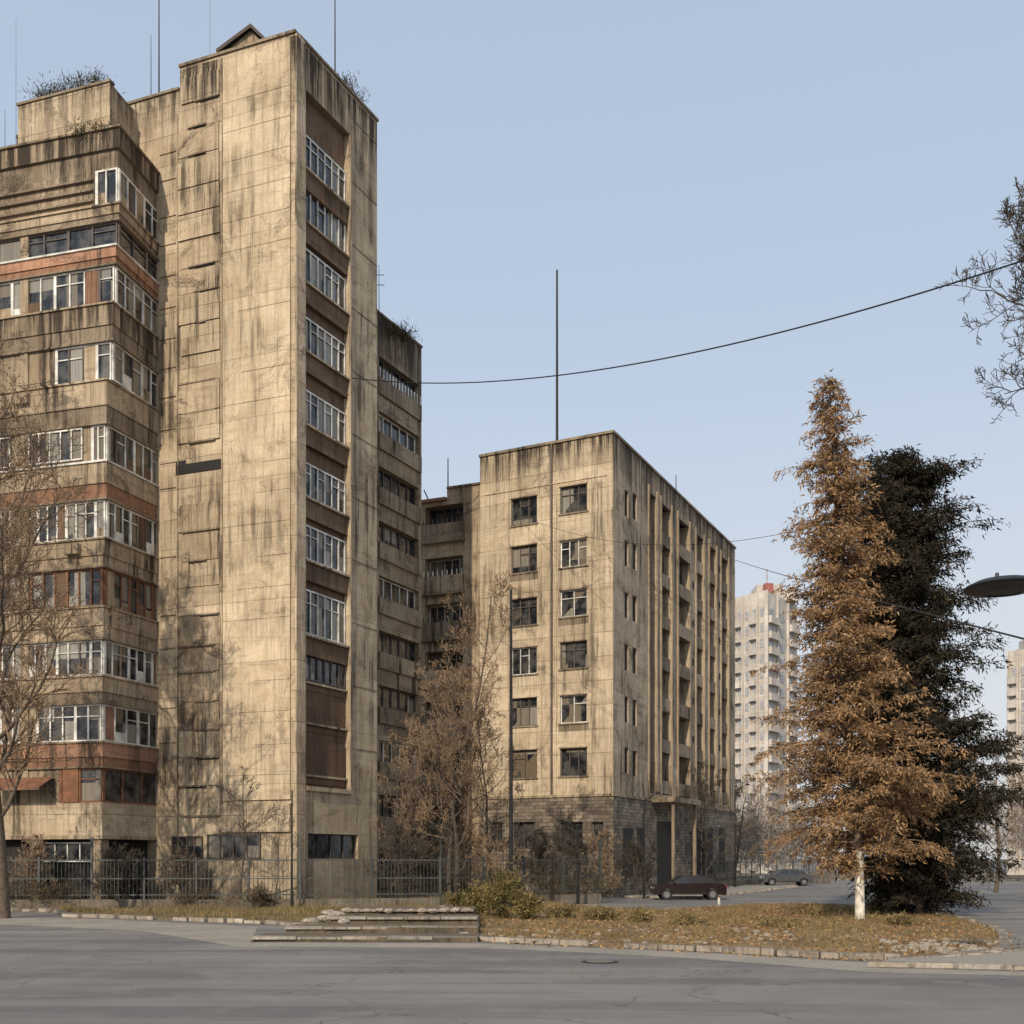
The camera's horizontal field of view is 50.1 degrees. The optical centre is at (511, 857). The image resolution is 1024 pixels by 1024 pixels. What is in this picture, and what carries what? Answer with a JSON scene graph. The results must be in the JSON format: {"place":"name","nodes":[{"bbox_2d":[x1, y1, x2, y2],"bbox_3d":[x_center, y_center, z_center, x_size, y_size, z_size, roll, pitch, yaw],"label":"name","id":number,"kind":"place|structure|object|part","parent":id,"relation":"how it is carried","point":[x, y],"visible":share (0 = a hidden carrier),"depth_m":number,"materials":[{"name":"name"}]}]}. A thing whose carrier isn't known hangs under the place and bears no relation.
{"place":"outdoors","nodes":[
{"label":"outdoors","id":0,"kind":"place"},
{"bbox_2d":[0,859,1023,1023],"bbox_3d":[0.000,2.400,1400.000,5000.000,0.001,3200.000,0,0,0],"label":"ground","id":1,"kind":"structure","parent":0,"point":[53,978],"depth_m":20.77,"materials":[{"name":"grey asphalt"}]},
{"bbox_2d":[0,334,122,917],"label":"bare tree","id":2,"kind":"object","parent":1,"relation":"on","point":[18,520],"visible":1,"depth_m":42.95,"materials":[{"name":"brown plant"}]},
{"bbox_2d":[11,892,488,925],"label":"grass verge","id":3,"kind":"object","parent":1,"relation":"on","point":[80,914],"depth_m":43.14,"materials":[{"name":"brown plant"}]},
{"bbox_2d":[8,832,64,898],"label":"bare shrub","id":4,"kind":"object","parent":3,"relation":"on","point":[35,855],"visible":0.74,"depth_m":51.68,"materials":[{"name":"brown plant"}]},
{"bbox_2d":[89,841,151,898],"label":"bare shrub","id":5,"kind":"object","parent":3,"relation":"on","point":[123,865],"visible":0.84,"depth_m":52.49,"materials":[{"name":"brown plant"}]},
{"bbox_2d":[155,844,204,898],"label":"bare shrub","id":6,"kind":"object","parent":3,"relation":"on","point":[187,865],"visible":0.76,"depth_m":52.96,"materials":[{"name":"brown plant"}]},
{"bbox_2d":[0,0,422,898],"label":"concrete apartment tower","id":7,"kind":"structure","parent":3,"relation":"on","point":[194,328],"depth_m":54.19,"materials":[{"name":"concrete"}]},
{"bbox_2d":[0,167,156,747],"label":"windows","id":8,"kind":"structure","parent":7,"relation":"in","point":[118,171],"depth_m":52.92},
{"bbox_2d":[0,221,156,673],"bbox_3d":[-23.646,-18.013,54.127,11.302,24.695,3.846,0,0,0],"label":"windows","id":9,"kind":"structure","parent":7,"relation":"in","point":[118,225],"depth_m":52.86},
{"bbox_2d":[0,135,414,861],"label":"windows","id":10,"kind":"structure","parent":7,"relation":"in","point":[310,140],"depth_m":55.40,"materials":[{"name":"grey metal"}]},
{"bbox_2d":[19,65,422,346],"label":"rooftop plants","id":11,"kind":"object","parent":7,"relation":"on","point":[401,334],"visible":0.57,"depth_m":55.93,"materials":[{"name":"plant"}]},
{"bbox_2d":[172,360,414,870],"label":"windows","id":12,"kind":"structure","parent":7,"relation":"in","point":[383,364],"depth_m":63.47,"materials":[{"name":"grey metal"}]},
{"bbox_2d":[352,259,1023,383],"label":"overhead cable","id":13,"kind":"object","parent":7,"relation":"attached to","point":[727,344],"visible":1,"depth_m":36.84,"materials":[{"name":"metal"}]},
{"bbox_2d":[201,765,287,898],"bbox_3d":[-12.324,-0.950,50.600,3.433,6.711,2.133,0,0,18],"label":"bare tree","id":14,"kind":"object","parent":3,"relation":"on","point":[266,818],"visible":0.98,"depth_m":50.51,"materials":[{"name":"brown plant"}]},
{"bbox_2d":[290,790,293,907],"bbox_3d":[-9.981,-0.343,49.680,0.158,5.485,0.158,0,0,0],"label":"utility pole","id":15,"kind":"object","parent":3,"relation":"on","point":[292,897],"visible":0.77,"depth_m":49.65,"materials":[{"name":"metal"}]},
{"bbox_2d":[9,852,620,908],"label":"undergrowth","id":16,"kind":"object","parent":3,"relation":"on","point":[259,895],"visible":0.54,"depth_m":50.77,"materials":[{"name":"brown plant"}]},
{"bbox_2d":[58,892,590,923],"bbox_3d":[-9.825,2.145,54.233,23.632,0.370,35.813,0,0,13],"label":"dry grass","id":17,"kind":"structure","parent":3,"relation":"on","point":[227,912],"depth_m":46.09,"materials":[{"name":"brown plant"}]},
{"bbox_2d":[292,907,471,924],"bbox_3d":[-5.526,2.028,38.244,5.946,0.690,6.080,0,0,-36],"label":"stone pile","id":18,"kind":"object","parent":3,"relation":"on","point":[323,917],"visible":0.7,"depth_m":37.23,"materials":[{"name":"grey stone"}]},
{"bbox_2d":[364,819,433,897],"bbox_3d":[-5.306,0.236,53.390,3.250,4.352,3.118,0,0,10],"label":"bare shrub","id":19,"kind":"object","parent":3,"relation":"on","point":[395,847],"visible":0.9,"depth_m":52.95,"materials":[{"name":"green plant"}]},
{"bbox_2d":[364,712,446,897],"bbox_3d":[-5.244,-2.415,55.338,3.958,9.656,3.644,0,0,21],"label":"bare tree","id":20,"kind":"object","parent":3,"relation":"on","point":[408,803],"visible":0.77,"depth_m":55.09,"materials":[{"name":"brown plant"}]},
{"bbox_2d":[389,816,445,897],"bbox_3d":[-4.725,0.117,55.711,2.889,4.582,2.378,0,0,0],"label":"bare shrub","id":21,"kind":"object","parent":3,"relation":"on","point":[430,869],"visible":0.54,"depth_m":55.57,"materials":[{"name":"brown plant"}]},
{"bbox_2d":[392,570,523,895],"bbox_3d":[-2.586,-5.957,54.315,6.332,16.767,7.476,0,0,0],"label":"bare tree","id":22,"kind":"object","parent":3,"relation":"on","point":[450,789],"visible":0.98,"depth_m":53.80,"materials":[{"name":"brown plant"}]},
{"bbox_2d":[413,900,657,922],"bbox_3d":[0.610,2.033,40.260,9.155,0.829,4.294,0,0,-4],"label":"shrub","id":23,"kind":"object","parent":3,"relation":"on","point":[601,913],"visible":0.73,"depth_m":40.25,"materials":[{"name":"brown plant"}]},
{"bbox_2d":[7,837,600,908],"bbox_3d":[-11.573,0.725,52.272,34.618,3.350,4.023,0,0,-14],"label":"metal fence","id":24,"kind":"object","parent":1,"relation":"on","point":[371,901],"visible":0.84,"depth_m":50.71,"materials":[{"name":"metal"}]},
{"bbox_2d":[251,906,479,941],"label":"concrete steps","id":25,"kind":"structure","parent":1,"relation":"on","point":[373,925],"depth_m":33.18,"materials":[{"name":"concrete"}]},
{"bbox_2d":[0,918,1023,975],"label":"gutter dust","id":26,"kind":"object","parent":1,"relation":"on","point":[239,936],"visible":0.94,"depth_m":29.98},
{"bbox_2d":[515,826,565,894],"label":"bare shrub","id":27,"kind":"object","parent":1,"relation":"on","point":[539,850],"visible":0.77,"depth_m":60.45,"materials":[{"name":"brown plant"}]},
{"bbox_2d":[541,813,593,893],"bbox_3d":[3.290,-0.066,61.418,2.491,4.955,2.869,0,0,26],"label":"bare shrub","id":28,"kind":"object","parent":1,"relation":"on","point":[558,838],"visible":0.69,"depth_m":61.30,"materials":[{"name":"brown plant"}]},
{"bbox_2d":[557,818,579,904],"bbox_3d":[2.894,0.171,55.975,1.237,4.458,0.198,0,0,-20],"label":"street lamp","id":29,"kind":"object","parent":1,"relation":"on","point":[577,887],"visible":0.9,"depth_m":56.11,"materials":[{"name":"metal"}]},
{"bbox_2d":[421,270,736,896],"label":"apartment building","id":30,"kind":"structure","parent":1,"relation":"on","point":[623,658],"depth_m":70.50,"materials":[{"name":"concrete"}]},
{"bbox_2d":[430,538,586,723],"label":"window frames","id":31,"kind":"structure","parent":30,"relation":"in","point":[578,540],"depth_m":68.63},
{"bbox_2d":[430,484,634,851],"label":"windows","id":32,"kind":"structure","parent":30,"relation":"in","point":[625,493],"depth_m":69.61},
{"bbox_2d":[521,515,793,544],"bbox_3d":[6.500,-17.942,58.321,0.022,7.439,24.713,0,0,-29],"label":"overhead cable","id":33,"kind":"object","parent":30,"relation":"attached to","point":[651,544],"visible":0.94,"depth_m":57.29,"materials":[{"name":"metal"}]},
{"bbox_2d":[736,560,1023,639],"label":"overhead cable","id":34,"kind":"object","parent":30,"relation":"attached to","point":[1018,637],"visible":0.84,"depth_m":26.57,"materials":[{"name":"metal"}]},
{"bbox_2d":[567,828,624,893],"bbox_3d":[5.014,0.350,62.445,2.788,4.121,3.474,0,0,36],"label":"bare shrub","id":35,"kind":"object","parent":1,"relation":"on","point":[596,842],"visible":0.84,"depth_m":62.31,"materials":[{"name":"brown plant"}]},
{"bbox_2d":[582,960,617,963],"bbox_3d":[2.031,2.389,25.269,0.840,0.021,0.840,0,0,0],"label":"manhole cover","id":36,"kind":"object","parent":1,"relation":"on","point":[600,961],"visible":1,"depth_m":25.16,"materials":[{"name":"metal"}]},
{"bbox_2d":[642,791,660,898],"bbox_3d":[8.234,-0.776,64.617,1.112,6.352,0.196,0,0,23],"label":"street lamp","id":37,"kind":"object","parent":1,"relation":"on","point":[643,887],"visible":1,"depth_m":64.76,"materials":[{"name":"metal"}]},
{"bbox_2d":[650,875,726,899],"bbox_3d":[10.178,1.700,63.325,4.202,1.393,1.898,0,0,0],"label":"parked car","id":38,"kind":"object","parent":1,"relation":"on","point":[710,888],"visible":1,"depth_m":62.52,"materials":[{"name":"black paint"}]},
{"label":"side windows","id":39,"kind":"part","parent":38,"relation":"part of","materials":[{"name":"grey glass"}]},
{"bbox_2d":[682,761,765,875],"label":"bare tree","id":40,"kind":"object","parent":1,"relation":"on","point":[705,847],"visible":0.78,"depth_m":80.26,"materials":[{"name":"brown plant"}]},
{"bbox_2d":[458,902,1011,960],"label":"traffic island","id":41,"kind":"structure","parent":1,"relation":"on","point":[796,952],"depth_m":30.90,"materials":[{"name":"brown plant"}]},
{"bbox_2d":[449,818,522,894],"bbox_3d":[-1.358,0.206,54.447,3.813,4.406,2.648,0,0,42],"label":"bare shrub","id":42,"kind":"object","parent":41,"relation":"on","point":[477,853],"visible":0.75,"depth_m":54.51,"materials":[{"name":"brown plant"}]},
{"bbox_2d":[445,703,533,888],"bbox_3d":[-1.209,-2.722,55.559,4.591,10.268,5.362,0,0,0],"label":"bare tree","id":43,"kind":"object","parent":41,"relation":"on","point":[489,824],"visible":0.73,"depth_m":55.15,"materials":[{"name":"brown plant"}]},
{"bbox_2d":[440,856,547,919],"bbox_3d":[-1.181,1.192,43.351,2.880,2.611,7.578,0,0,-24],"label":"shrub","id":44,"kind":"object","parent":41,"relation":"on","point":[528,907],"visible":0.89,"depth_m":41.53,"materials":[{"name":"green plant"}]},
{"bbox_2d":[508,590,513,906],"bbox_3d":[-0.046,-4.946,50.220,0.316,14.691,0.316,0,0,0],"label":"utility pole","id":45,"kind":"object","parent":41,"relation":"on","point":[510,764],"visible":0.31,"depth_m":50.16,"materials":[{"name":"metal"}]},
{"bbox_2d":[10,927,1017,974],"bbox_3d":[0.010,2.304,28.968,26.234,0.221,12.988,0,0,0],"label":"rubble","id":46,"kind":"object","parent":41,"relation":"on","point":[941,949],"visible":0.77,"depth_m":29.08,"materials":[{"name":"stone"}]},
{"bbox_2d":[478,903,1021,960],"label":"fallen leaves","id":47,"kind":"object","parent":41,"relation":"on","point":[763,926],"visible":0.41,"depth_m":34.81,"materials":[{"name":"brown plant"}]},
{"bbox_2d":[664,895,920,927],"bbox_3d":[12.384,1.940,40.417,6.866,1.014,14.478,0,0,44],"label":"shrub","id":48,"kind":"object","parent":41,"relation":"on","point":[897,919],"visible":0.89,"depth_m":37.38,"materials":[{"name":"brown plant"}]},
{"bbox_2d":[746,369,978,919],"bbox_3d":[13.143,-7.925,41.283,8.197,20.454,8.218,0,0,22],"label":"brown conifer tree","id":49,"kind":"object","parent":41,"relation":"on","point":[839,718],"visible":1,"depth_m":40.55,"materials":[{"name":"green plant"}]},
{"bbox_2d":[787,443,1023,915],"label":"dark conifer tree","id":50,"kind":"object","parent":41,"relation":"on","point":[909,484],"visible":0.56,"depth_m":43.47,"materials":[{"name":"green plant"}]},
{"bbox_2d":[735,772,769,862],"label":"bare tree","id":51,"kind":"object","parent":1,"relation":"on","point":[751,802],"visible":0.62,"depth_m":97.80,"materials":[{"name":"brown plant"}]},
{"bbox_2d":[699,860,830,886],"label":"metal fence","id":52,"kind":"object","parent":1,"relation":"on","point":[744,881],"visible":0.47,"depth_m":96.11,"materials":[{"name":"metal"}]},
{"bbox_2d":[758,869,813,885],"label":"parked car","id":53,"kind":"object","parent":1,"relation":"on","point":[800,877],"visible":0.98,"depth_m":94.20,"materials":[{"name":"grey paint"}]},
{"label":"side windows","id":54,"kind":"part","parent":53,"relation":"part of","materials":[{"name":"grey glass"}]},
{"bbox_2d":[735,745,1023,881],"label":"distant trees","id":55,"kind":"object","parent":1,"relation":"on","point":[773,830],"visible":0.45,"depth_m":113.76,"materials":[{"name":"plant"}]},
{"bbox_2d":[738,871,1023,880],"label":"grass verge","id":56,"kind":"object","parent":1,"relation":"on","point":[1010,878],"depth_m":134.96,"materials":[{"name":"plant"}]},
{"bbox_2d":[735,569,799,872],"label":"distant apartment tower","id":57,"kind":"structure","parent":56,"relation":"on","point":[764,632],"depth_m":164.88,"materials":[{"name":"concrete"}]},
{"bbox_2d":[738,607,793,863],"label":"windows","id":58,"kind":"structure","parent":57,"relation":"in","point":[771,612],"depth_m":164.87,"materials":[{"name":"grey glass"}]},
{"bbox_2d":[1007,640,1023,874],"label":"distant apartment tower","id":59,"kind":"structure","parent":56,"relation":"on","point":[1015,698],"depth_m":148.95,"materials":[{"name":"concrete"}]},
{"bbox_2d":[1011,666,1023,867],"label":"windows","id":60,"kind":"structure","parent":59,"relation":"in","point":[1013,670],"depth_m":148.70,"materials":[{"name":"grey glass"}]},
{"bbox_2d":[934,176,1023,423],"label":"bare tree","id":61,"kind":"object","parent":1,"relation":"on","point":[1009,213],"visible":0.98,"depth_m":34.37,"materials":[{"name":"brown plant"}]},
{"bbox_2d":[963,572,1023,597],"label":"street lamp","id":62,"kind":"object","parent":1,"relation":"on","point":[997,585],"visible":1,"depth_m":18.11,"materials":[{"name":"metal"}]},
{"bbox_2d":[964,735,1023,892],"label":"bare tree","id":63,"kind":"object","parent":1,"relation":"on","point":[999,847],"visible":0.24,"depth_m":75.43,"materials":[{"name":"brown plant"}]},
{"bbox_2d":[0,0,1023,858],"label":"sky","id":64,"kind":"structure","parent":0,"point":[692,175],"materials":[{"name":"blue"}]},
{"bbox_2d":[624,885,797,898],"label":"pavement","id":65,"kind":"structure","parent":0,"point":[736,890],"depth_m":76.82,"materials":[{"name":"concrete"}]},
{"bbox_2d":[614,835,658,894],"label":"bare shrub","id":66,"kind":"object","parent":65,"relation":"on","point":[636,856],"visible":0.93,"depth_m":66.91,"materials":[{"name":"brown plant"}]},
{"bbox_2d":[734,783,749,886],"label":"street lamp","id":67,"kind":"object","parent":65,"relation":"on","point":[746,784],"visible":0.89,"depth_m":86.36,"materials":[{"name":"metal"}]},
{"bbox_2d":[472,900,1005,954],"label":"dry grass","id":68,"kind":"structure","parent":0,"point":[805,933],"depth_m":35.01,"materials":[{"name":"brown plant"}]},
{"bbox_2d":[868,948,1023,970],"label":"pavement","id":69,"kind":"structure","parent":0,"point":[1010,959],"depth_m":24.23,"materials":[{"name":"concrete"}]}
]}

